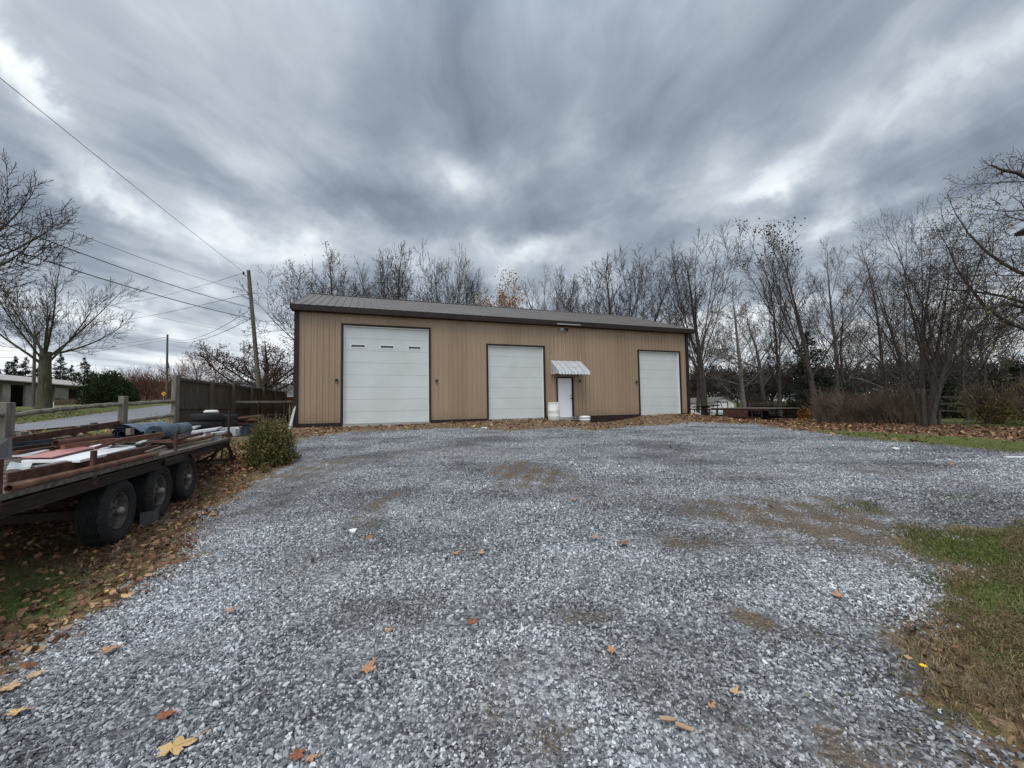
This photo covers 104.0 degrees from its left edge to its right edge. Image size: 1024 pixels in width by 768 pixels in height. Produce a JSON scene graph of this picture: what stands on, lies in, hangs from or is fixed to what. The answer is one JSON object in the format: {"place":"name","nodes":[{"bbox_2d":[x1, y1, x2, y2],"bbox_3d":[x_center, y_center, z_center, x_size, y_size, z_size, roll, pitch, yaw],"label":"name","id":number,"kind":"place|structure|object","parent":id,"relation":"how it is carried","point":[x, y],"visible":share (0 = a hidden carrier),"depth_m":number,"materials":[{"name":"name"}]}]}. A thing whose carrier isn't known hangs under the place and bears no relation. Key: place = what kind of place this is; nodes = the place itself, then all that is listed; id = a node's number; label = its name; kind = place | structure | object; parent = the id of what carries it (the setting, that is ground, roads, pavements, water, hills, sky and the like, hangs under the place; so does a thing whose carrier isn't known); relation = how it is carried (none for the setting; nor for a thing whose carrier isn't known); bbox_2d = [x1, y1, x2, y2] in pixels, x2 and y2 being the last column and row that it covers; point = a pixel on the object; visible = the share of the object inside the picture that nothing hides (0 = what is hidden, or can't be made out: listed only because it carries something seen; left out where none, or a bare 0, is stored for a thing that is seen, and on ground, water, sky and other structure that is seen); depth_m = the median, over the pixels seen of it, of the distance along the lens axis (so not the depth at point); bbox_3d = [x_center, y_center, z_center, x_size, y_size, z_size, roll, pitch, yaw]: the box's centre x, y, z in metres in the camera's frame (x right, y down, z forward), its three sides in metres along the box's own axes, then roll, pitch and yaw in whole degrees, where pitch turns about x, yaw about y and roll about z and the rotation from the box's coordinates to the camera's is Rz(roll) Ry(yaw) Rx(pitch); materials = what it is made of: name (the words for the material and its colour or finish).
{"place":"outdoors","nodes":[
{"label":"outdoors","id":0,"kind":"place"},
{"bbox_2d":[52,397,85,404],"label":"weeds","id":1,"kind":"object","parent":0,"point":[66,401],"visible":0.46,"depth_m":48.60,"materials":[{"name":"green plant"}]},
{"bbox_2d":[15,405,170,430],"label":"road","id":2,"kind":"structure","parent":0,"point":[137,413],"depth_m":22.48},
{"bbox_2d":[0,422,1023,767],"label":"loose gravel","id":3,"kind":"structure","parent":0,"point":[60,660],"depth_m":2.83,"materials":[{"name":"gravel"}]},
{"bbox_2d":[156,729,210,757],"bbox_3d":[-1.559,1.687,1.886,0.130,0.027,0.192,-2,-3,27],"label":"fallen leaf","id":4,"kind":"object","parent":3,"relation":"on","point":[175,747],"visible":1,"depth_m":1.87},
{"bbox_2d":[288,740,305,761],"bbox_3d":[-0.971,1.652,1.796,0.112,0.016,0.075,-2,-3,25],"label":"fallen leaf","id":5,"kind":"object","parent":3,"relation":"on","point":[296,754],"visible":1,"depth_m":1.79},
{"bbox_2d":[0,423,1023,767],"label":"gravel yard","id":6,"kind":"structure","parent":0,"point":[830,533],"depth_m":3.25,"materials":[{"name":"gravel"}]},
{"bbox_2d":[0,399,1023,767],"bbox_3d":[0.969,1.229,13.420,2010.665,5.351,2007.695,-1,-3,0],"label":"ground","id":7,"kind":"structure","parent":0,"point":[992,723],"depth_m":4.08,"materials":[{"name":"soil"}]},
{"bbox_2d":[7,356,23,375],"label":"spruce tree","id":8,"kind":"object","parent":7,"relation":"on","point":[14,369],"visible":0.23,"depth_m":80.23,"materials":[{"name":"green plant"}]},
{"bbox_2d":[31,331,37,406],"bbox_3d":[-45.480,-1.341,38.150,0.547,7.532,0.320,-1,-3,0],"label":"utility pole","id":9,"kind":"object","parent":7,"relation":"on","point":[33,396],"visible":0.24,"depth_m":38.05,"materials":[{"name":"brown wood"}]},
{"bbox_2d":[0,374,84,405],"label":"block shed","id":10,"kind":"structure","parent":7,"relation":"on","point":[16,389],"depth_m":52.00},
{"bbox_2d":[0,148,93,321],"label":"bare tree","id":11,"kind":"object","parent":7,"relation":"on","point":[28,242],"visible":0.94,"depth_m":25.70,"materials":[{"name":"brown plant"}]},
{"bbox_2d":[52,354,70,385],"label":"spruce tree","id":12,"kind":"object","parent":7,"relation":"on","point":[63,376],"visible":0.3,"depth_m":80.16,"materials":[{"name":"green plant"}]},
{"bbox_2d":[0,242,149,408],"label":"maple tree","id":13,"kind":"object","parent":7,"relation":"on","point":[44,387],"visible":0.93,"depth_m":32.95,"materials":[{"name":"brown plant"}]},
{"bbox_2d":[70,358,96,381],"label":"spruce tree","id":14,"kind":"object","parent":7,"relation":"on","point":[85,368],"visible":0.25,"depth_m":80.25,"materials":[{"name":"green plant"}]},
{"bbox_2d":[0,396,173,459],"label":"split rail fence","id":15,"kind":"object","parent":7,"relation":"on","point":[9,414],"visible":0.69,"depth_m":8.05,"materials":[{"name":"grey wood"}]},
{"bbox_2d":[72,370,140,404],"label":"round evergreen","id":16,"kind":"object","parent":7,"relation":"on","point":[111,388],"visible":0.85,"depth_m":35.05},
{"bbox_2d":[0,410,235,546],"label":"flatbed trailer","id":17,"kind":"object","parent":7,"relation":"on","point":[113,502],"visible":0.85,"depth_m":5.35,"materials":[{"name":"metal"}]},
{"bbox_2d":[0,438,11,459],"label":"steel plate","id":18,"kind":"object","parent":17,"relation":"on","point":[5,448],"visible":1,"depth_m":4.94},
{"bbox_2d":[6,461,32,470],"bbox_3d":[-5.724,0.948,4.655,1.211,0.060,0.188,-3,-4,40],"label":"scrap sheet","id":19,"kind":"object","parent":17,"relation":"on","point":[16,466],"visible":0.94,"depth_m":4.63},
{"bbox_2d":[12,443,51,450],"bbox_3d":[-7.256,0.950,6.128,0.060,0.050,1.072,0,-3,-21],"label":"steel bar","id":20,"kind":"object","parent":17,"relation":"on","point":[31,446],"visible":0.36,"depth_m":5.96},
{"bbox_2d":[12,436,82,446],"bbox_3d":[-7.884,0.985,6.837,0.060,0.090,1.614,0,-3,-19],"label":"steel channel","id":21,"kind":"object","parent":17,"relation":"on","point":[24,443],"visible":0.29,"depth_m":6.51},
{"bbox_2d":[21,444,135,462],"bbox_3d":[-6.364,1.024,6.188,0.724,0.030,3.388,1,-3,-31],"label":"white sheet","id":22,"kind":"object","parent":17,"relation":"on","point":[80,456],"visible":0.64,"depth_m":5.35,"materials":[{"name":"paint"}]},
{"bbox_2d":[12,450,47,456],"bbox_3d":[-6.649,0.950,5.493,0.288,0.043,0.946,1,-3,-32],"label":"white sheet","id":23,"kind":"object","parent":22,"relation":"on","point":[30,453],"visible":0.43,"depth_m":5.37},
{"bbox_2d":[12,446,59,454],"bbox_3d":[-6.862,0.956,5.971,0.070,0.050,1.357,0,-3,-20],"label":"steel bar","id":24,"kind":"object","parent":23,"relation":"on","point":[18,452],"visible":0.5,"depth_m":5.57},
{"bbox_2d":[22,447,94,457],"bbox_3d":[-6.312,0.952,5.648,0.327,0.012,1.808,1,-3,-31],"label":"pink sheet","id":25,"kind":"object","parent":22,"relation":"on","point":[55,453],"visible":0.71,"depth_m":5.43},
{"bbox_2d":[109,440,146,447],"bbox_3d":[-6.638,1.034,6.957,0.256,0.087,1.439,1,-3,-32],"label":"scrap sheet","id":26,"kind":"object","parent":22,"relation":"on","point":[134,444],"visible":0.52,"depth_m":6.75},
{"bbox_2d":[101,441,139,445],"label":"scrap sheet","id":27,"kind":"object","parent":26,"relation":"on","point":[124,443],"visible":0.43,"depth_m":6.73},
{"bbox_2d":[60,438,115,448],"bbox_3d":[-6.330,0.889,6.002,0.050,0.080,0.904,0,-3,-11],"label":"steel bar","id":28,"kind":"object","parent":27,"relation":"on","point":[80,444],"visible":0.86,"depth_m":5.90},
{"bbox_2d":[114,432,163,443],"bbox_3d":[-6.497,0.942,7.013,0.060,0.110,1.336,0,-3,-17],"label":"steel channel","id":29,"kind":"object","parent":27,"relation":"on","point":[142,437],"visible":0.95,"depth_m":6.96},
{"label":"steel bar","id":30,"kind":"object","parent":27,"relation":"on","visible":0},
{"bbox_2d":[52,433,114,446],"bbox_3d":[-6.670,0.872,6.255,0.110,0.137,0.910,-1,-3,-7],"label":"scrap pipe","id":31,"kind":"object","parent":30,"relation":"on","point":[57,443],"visible":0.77,"depth_m":6.14,"materials":[{"name":"metal"}]},
{"bbox_2d":[3,452,158,491],"bbox_3d":[-5.024,1.009,4.908,0.068,0.066,2.860,0,-3,-21],"label":"scrap pipe","id":32,"kind":"object","parent":17,"relation":"on","point":[35,482],"visible":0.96,"depth_m":4.31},
{"bbox_2d":[3,445,158,483],"bbox_3d":[-5.630,1.028,5.493,0.050,0.100,3.222,0,-3,-21],"label":"steel channel","id":33,"kind":"object","parent":17,"relation":"on","point":[20,475],"visible":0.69,"depth_m":4.71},
{"bbox_2d":[142,438,173,443],"bbox_3d":[-6.973,1.096,7.865,0.492,0.047,1.916,2,-4,-44],"label":"rusty plate","id":34,"kind":"object","parent":17,"relation":"on","point":[166,440],"visible":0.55,"depth_m":7.45,"materials":[{"name":"metal"}]},
{"bbox_2d":[110,421,169,437],"bbox_3d":[-7.707,0.981,8.431,0.462,0.330,1.650,0,-3,-21],"label":"rolled sheet","id":35,"kind":"object","parent":34,"relation":"on","point":[118,431],"visible":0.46,"depth_m":7.82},
{"bbox_2d":[144,422,192,439],"bbox_3d":[-7.321,1.003,8.566,0.347,0.347,1.500,0,-3,-21],"label":"rolled sheet","id":36,"kind":"object","parent":34,"relation":"on","point":[167,429],"visible":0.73,"depth_m":8.26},
{"bbox_2d":[173,432,215,444],"bbox_3d":[-6.824,1.181,8.787,0.233,0.094,2.410,0,-3,-22],"label":"scrap pipe","id":37,"kind":"object","parent":17,"relation":"on","point":[196,439],"visible":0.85,"depth_m":8.30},
{"bbox_2d":[191,427,221,438],"bbox_3d":[-8.748,1.472,11.247,0.910,0.509,0.337,0,-3,-16],"label":"pale sheet","id":38,"kind":"object","parent":17,"relation":"on","point":[206,432],"visible":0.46,"depth_m":11.19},
{"bbox_2d":[116,365,156,390],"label":"bare tree","id":39,"kind":"object","parent":7,"relation":"on","point":[149,379],"visible":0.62,"depth_m":69.86,"materials":[{"name":"brown plant"}]},
{"bbox_2d":[139,506,159,524],"bbox_3d":[-5.594,2.030,6.185,0.190,0.190,0.390,1,-4,-35],"label":"concrete block","id":40,"kind":"object","parent":7,"relation":"on","point":[148,517],"depth_m":6.04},
{"bbox_2d":[66,365,239,400],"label":"hedgerow thicket","id":41,"kind":"object","parent":7,"relation":"on","point":[155,391],"visible":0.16,"depth_m":69.38,"materials":[{"name":"red plant"}]},
{"bbox_2d":[165,334,169,399],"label":"utility pole","id":42,"kind":"object","parent":7,"relation":"on","point":[166,380],"visible":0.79,"depth_m":60.08,"materials":[{"name":"brown wood"}]},
{"bbox_2d":[155,356,202,386],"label":"bare tree","id":43,"kind":"object","parent":7,"relation":"on","point":[178,372],"visible":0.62,"depth_m":65.69,"materials":[{"name":"brown plant"}]},
{"bbox_2d":[175,349,218,380],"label":"bare tree","id":44,"kind":"object","parent":7,"relation":"on","point":[193,370],"visible":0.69,"depth_m":61.46,"materials":[{"name":"brown plant"}]},
{"bbox_2d":[170,375,286,423],"bbox_3d":[-12.469,1.056,18.801,0.172,2.065,12.229,0,-3,-14],"label":"board fence","id":45,"kind":"object","parent":7,"relation":"on","point":[189,397],"visible":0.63,"depth_m":16.06,"materials":[{"name":"brown wood"}]},
{"bbox_2d":[176,335,293,393],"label":"crabapple tree","id":46,"kind":"object","parent":7,"relation":"on","point":[276,373],"visible":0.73,"depth_m":39.36,"materials":[{"name":"brown plant"}]},
{"bbox_2d":[242,270,260,387],"bbox_3d":[-16.261,-2.439,25.151,1.434,9.587,0.280,-1,-3,-1],"label":"utility pole","id":47,"kind":"object","parent":7,"relation":"on","point":[255,351],"visible":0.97,"depth_m":25.14,"materials":[{"name":"brown wood"}]},
{"bbox_2d":[0,78,242,271],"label":"power line","id":48,"kind":"object","parent":47,"relation":"attached to","point":[104,162],"visible":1,"depth_m":13.26,"materials":[{"name":"metal"}]},
{"bbox_2d":[0,222,246,306],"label":"power line","id":49,"kind":"object","parent":47,"relation":"attached to","point":[107,262],"visible":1,"depth_m":15.06,"materials":[{"name":"metal"}]},
{"bbox_2d":[0,245,248,317],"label":"power line","id":50,"kind":"object","parent":47,"relation":"attached to","point":[108,280],"visible":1,"depth_m":14.95,"materials":[{"name":"metal"}]},
{"bbox_2d":[222,381,292,405],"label":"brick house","id":51,"kind":"structure","parent":7,"relation":"on","point":[289,397],"depth_m":47.94,"materials":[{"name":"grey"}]},
{"bbox_2d":[236,401,292,422],"bbox_3d":[-11.473,1.343,18.535,2.867,1.120,0.922,2,-4,-45],"label":"steel rack","id":52,"kind":"object","parent":7,"relation":"on","point":[284,414],"visible":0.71,"depth_m":18.66,"materials":[{"name":"brown metal"}]},
{"bbox_2d":[242,413,297,466],"bbox_3d":[-5.947,1.348,9.857,1.190,1.328,1.127,-1,-3,0],"label":"leafy bush","id":53,"kind":"object","parent":7,"relation":"on","point":[270,448],"visible":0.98,"depth_m":9.62,"materials":[{"name":"green plant"}]},
{"bbox_2d":[231,241,402,358],"bbox_3d":[-14.675,-4.438,33.045,11.824,14.307,11.239,-1,-3,0],"label":"bare tree","id":54,"kind":"object","parent":7,"relation":"on","point":[354,289],"visible":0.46,"depth_m":32.22,"materials":[{"name":"brown plant"}]},
{"bbox_2d":[295,254,408,298],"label":"bare tree","id":55,"kind":"object","parent":7,"relation":"on","point":[353,283],"visible":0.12,"depth_m":37.61,"materials":[{"name":"brown plant"}]},
{"bbox_2d":[371,240,431,300],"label":"bare tree","id":56,"kind":"object","parent":7,"relation":"on","point":[402,254],"visible":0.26,"depth_m":34.50,"materials":[{"name":"brown plant"}]},
{"bbox_2d":[374,240,490,305],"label":"bare tree","id":57,"kind":"object","parent":7,"relation":"on","point":[436,289],"visible":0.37,"depth_m":33.92,"materials":[{"name":"brown plant"}]},
{"bbox_2d":[416,259,483,304],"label":"bare tree","id":58,"kind":"object","parent":7,"relation":"on","point":[464,283],"visible":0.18,"depth_m":39.20,"materials":[{"name":"brown plant"}]},
{"bbox_2d":[289,293,695,427],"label":"pole building","id":59,"kind":"structure","parent":7,"relation":"on","point":[365,361],"depth_m":19.11,"materials":[{"name":"beige metal"}]},
{"bbox_2d":[343,325,428,424],"bbox_3d":[-5.489,-0.390,17.648,3.590,4.242,0.105,0,-3,-20],"label":"garage door","id":60,"kind":"structure","parent":59,"relation":"in","point":[377,381],"depth_m":17.66,"materials":[{"name":"white paint"}]},
{"bbox_2d":[488,345,543,419],"bbox_3d":[0.215,-0.069,19.738,2.900,3.592,0.105,0,-3,-20],"label":"garage door","id":61,"kind":"structure","parent":59,"relation":"in","point":[508,392],"depth_m":19.78,"materials":[{"name":"white paint"}]},
{"bbox_2d":[558,378,571,416],"bbox_3d":[2.719,0.706,20.570,0.830,2.010,0.124,0,-3,-20],"label":"entry door","id":62,"kind":"structure","parent":59,"relation":"in","point":[564,384],"depth_m":20.60,"materials":[{"name":"white paint"}]},
{"bbox_2d":[639,351,680,415],"bbox_3d":[8.385,-0.039,22.755,2.800,3.603,0.105,0,-3,-20],"label":"garage door","id":63,"kind":"structure","parent":59,"relation":"in","point":[659,381],"depth_m":22.83,"materials":[{"name":"white paint"}]},
{"bbox_2d":[473,267,527,307],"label":"orange tree","id":64,"kind":"object","parent":7,"relation":"on","point":[511,303],"visible":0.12,"depth_m":43.22,"materials":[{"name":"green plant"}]},
{"bbox_2d":[0,410,1023,744],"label":"leaf litter","id":65,"kind":"object","parent":7,"relation":"on","point":[234,466],"visible":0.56,"depth_m":5.79,"materials":[{"name":"plant"}]},
{"bbox_2d":[0,433,1023,750],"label":"dry grass","id":66,"kind":"structure","parent":7,"relation":"on","point":[976,623],"depth_m":2.54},
{"bbox_2d":[0,424,1023,720],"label":"grass","id":67,"kind":"structure","parent":7,"relation":"on","point":[976,558],"depth_m":3.79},
{"bbox_2d":[503,265,594,311],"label":"bare tree","id":68,"kind":"object","parent":7,"relation":"on","point":[538,299],"visible":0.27,"depth_m":51.13,"materials":[{"name":"brown plant"}]},
{"bbox_2d":[548,402,559,420],"bbox_3d":[2.018,1.317,19.307,0.590,0.885,0.590,-1,-3,0],"label":"plastic drum","id":69,"kind":"object","parent":7,"relation":"on","point":[553,411],"visible":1,"depth_m":19.07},
{"bbox_2d":[526,266,584,311],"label":"bare tree","id":70,"kind":"object","parent":7,"relation":"on","point":[564,301],"visible":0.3,"depth_m":50.09,"materials":[{"name":"brown plant"}]},
{"bbox_2d":[564,279,632,315],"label":"bare tree","id":71,"kind":"object","parent":7,"relation":"on","point":[576,290],"visible":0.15,"depth_m":44.11,"materials":[{"name":"brown plant"}]},
{"bbox_2d":[562,243,699,321],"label":"bare tree","id":72,"kind":"object","parent":7,"relation":"on","point":[628,309],"visible":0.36,"depth_m":39.59,"materials":[{"name":"brown plant"}]},
{"bbox_2d":[637,219,752,414],"bbox_3d":[12.215,-4.112,27.428,7.634,13.439,10.957,-1,-3,0],"label":"bare tree","id":73,"kind":"object","parent":7,"relation":"on","point":[693,311],"visible":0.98,"depth_m":26.65,"materials":[{"name":"brown plant"}]},
{"bbox_2d":[647,300,742,414],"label":"bare tree","id":74,"kind":"object","parent":7,"relation":"on","point":[697,379],"visible":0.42,"depth_m":39.83,"materials":[{"name":"brown plant"}]},
{"bbox_2d":[690,397,735,413],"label":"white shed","id":75,"kind":"structure","parent":7,"relation":"on","point":[729,403],"depth_m":58.07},
{"bbox_2d":[689,278,782,406],"bbox_3d":[18.581,-2.905,33.614,5.861,11.856,6.263,1,-3,-26],"label":"sycamore tree","id":76,"kind":"object","parent":7,"relation":"on","point":[740,368],"visible":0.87,"depth_m":32.95,"materials":[{"name":"brown plant"}]},
{"bbox_2d":[691,407,798,420],"bbox_3d":[14.006,1.859,24.764,2.055,0.782,6.175,0,-3,-19],"label":"wooden deck trailer","id":77,"kind":"object","parent":7,"relation":"on","point":[742,412],"visible":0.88,"depth_m":23.74,"materials":[{"name":"wood"}]},
{"bbox_2d":[692,287,827,406],"bbox_3d":[23.892,-2.781,37.391,11.956,12.518,10.067,-1,-3,0],"label":"bare tree","id":78,"kind":"object","parent":7,"relation":"on","point":[761,384],"visible":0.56,"depth_m":38.10,"materials":[{"name":"brown plant"}]},
{"bbox_2d":[754,242,802,418],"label":"bare tree","id":79,"kind":"object","parent":7,"relation":"on","point":[777,356],"visible":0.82,"depth_m":24.93,"materials":[{"name":"brown plant"}]},
{"bbox_2d":[730,217,885,419],"bbox_3d":[16.323,-3.387,24.098,9.420,11.444,7.650,-1,-3,0],"label":"bare tree","id":80,"kind":"object","parent":7,"relation":"on","point":[808,367],"visible":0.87,"depth_m":22.55,"materials":[{"name":"brown plant"}]},
{"bbox_2d":[772,331,854,418],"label":"spruce tree","id":81,"kind":"object","parent":7,"relation":"on","point":[796,387],"visible":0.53,"depth_m":26.82,"materials":[{"name":"green plant"}]},
{"bbox_2d":[789,236,889,395],"bbox_3d":[18.003,-3.171,21.651,4.608,10.565,4.702,-1,-3,0],"label":"bare tree","id":82,"kind":"object","parent":7,"relation":"on","point":[836,372],"visible":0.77,"depth_m":21.81,"materials":[{"name":"brown plant"}]},
{"bbox_2d":[726,377,971,414],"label":"undergrowth","id":83,"kind":"object","parent":7,"relation":"on","point":[759,399],"visible":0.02,"depth_m":38.07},
{"bbox_2d":[770,300,928,392],"bbox_3d":[30.964,-2.359,37.386,9.930,11.485,11.557,-1,-3,0],"label":"bare tree","id":84,"kind":"object","parent":7,"relation":"on","point":[841,367],"visible":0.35,"depth_m":36.70,"materials":[{"name":"brown plant"}]},
{"bbox_2d":[689,352,1023,407],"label":"woods","id":85,"kind":"object","parent":7,"relation":"on","point":[770,385],"visible":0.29,"depth_m":71.44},
{"bbox_2d":[834,381,878,400],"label":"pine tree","id":86,"kind":"object","parent":7,"relation":"on","point":[850,387],"visible":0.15,"depth_m":33.74,"materials":[{"name":"green plant"}]},
{"bbox_2d":[794,377,928,423],"bbox_3d":[16.855,0.766,19.131,4.144,2.263,4.800,1,-3,-32],"label":"bramble thicket","id":87,"kind":"object","parent":7,"relation":"on","point":[884,408],"visible":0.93,"depth_m":18.25,"materials":[{"name":"brown plant"}]},
{"bbox_2d":[756,398,974,418],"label":"undergrowth","id":88,"kind":"object","parent":7,"relation":"on","point":[769,405],"visible":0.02,"depth_m":30.87,"materials":[{"name":"brown plant"}]},
{"bbox_2d":[821,250,914,395],"bbox_3d":[17.661,-2.321,19.493,3.291,8.574,3.449,0,-3,-25],"label":"bare tree","id":89,"kind":"object","parent":7,"relation":"on","point":[883,369],"visible":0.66,"depth_m":19.21,"materials":[{"name":"brown plant"}]},
{"bbox_2d":[832,309,968,391],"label":"bare tree","id":90,"kind":"object","parent":7,"relation":"on","point":[900,375],"visible":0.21,"depth_m":40.39,"materials":[{"name":"brown plant"}]},
{"bbox_2d":[798,195,1023,425],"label":"bare tree","id":91,"kind":"object","parent":7,"relation":"on","point":[928,418],"visible":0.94,"depth_m":15.00,"materials":[{"name":"brown plant"}]},
{"bbox_2d":[841,447,1023,712],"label":"grass","id":92,"kind":"structure","parent":7,"relation":"on","point":[990,595],"depth_m":3.31,"materials":[{"name":"green plant"}]},
{"bbox_2d":[901,353,984,418],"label":"pine tree","id":93,"kind":"object","parent":7,"relation":"on","point":[952,385],"visible":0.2,"depth_m":24.22,"materials":[{"name":"green plant"}]},
{"bbox_2d":[873,308,1023,398],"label":"bare tree","id":94,"kind":"object","parent":7,"relation":"on","point":[945,324],"visible":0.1,"depth_m":33.63,"materials":[{"name":"brown plant"}]},
{"bbox_2d":[875,148,1023,368],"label":"weeping tree","id":95,"kind":"object","parent":7,"relation":"on","point":[1001,306],"visible":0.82,"depth_m":14.59,"materials":[{"name":"brown plant"}]},
{"bbox_2d":[885,293,1023,419],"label":"bare tree","id":96,"kind":"object","parent":7,"relation":"on","point":[960,370],"visible":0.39,"depth_m":21.00,"materials":[{"name":"brown plant"}]},
{"bbox_2d":[900,288,1023,394],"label":"bare tree","id":97,"kind":"object","parent":7,"relation":"on","point":[984,377],"visible":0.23,"depth_m":27.27,"materials":[{"name":"brown plant"}]},
{"bbox_2d":[926,395,1021,420],"bbox_3d":[21.743,1.128,18.300,3.878,1.314,0.140,-3,-4,38],"label":"rail fence","id":98,"kind":"object","parent":7,"relation":"on","point":[967,418],"visible":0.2,"depth_m":18.88,"materials":[{"name":"brown wood"}]},
{"bbox_2d":[950,380,1023,423],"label":"vine thicket","id":99,"kind":"object","parent":7,"relation":"on","point":[985,411],"visible":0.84,"depth_m":15.86,"materials":[{"name":"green plant"}]},
{"bbox_2d":[970,362,1023,419],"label":"pine tree","id":100,"kind":"object","parent":7,"relation":"on","point":[1015,368],"visible":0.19,"depth_m":19.06,"materials":[{"name":"green plant"}]},
{"bbox_2d":[997,374,1023,424],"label":"vine thicket","id":101,"kind":"object","parent":7,"relation":"on","point":[1020,395],"visible":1,"depth_m":14.61,"materials":[{"name":"brown plant"}]},
{"bbox_2d":[0,0,1023,400],"label":"sky","id":102,"kind":"structure","parent":0,"point":[531,136],"materials":[{"name":"grey"}]},
{"bbox_3d":[-9.720,1.520,12.647,0.840,0.225,0.840,-1,-3,0],"label":"old tyre","id":103,"kind":"object","parent":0,"visible":0},
{"bbox_2d":[189,421,221,428],"bbox_3d":[-9.693,1.285,12.659,0.840,0.225,0.840,-1,-3,0],"label":"old tyre","id":104,"kind":"object","parent":103,"relation":"on","point":[208,424],"visible":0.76,"depth_m":12.37,"materials":[{"name":"rubber"}]},
{"bbox_2d":[190,413,222,420],"bbox_3d":[-9.667,1.050,12.671,0.840,0.225,0.840,-1,-3,0],"label":"old tyre","id":105,"kind":"object","parent":104,"relation":"on","point":[207,417],"visible":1,"depth_m":12.35,"materials":[{"name":"rubber"}]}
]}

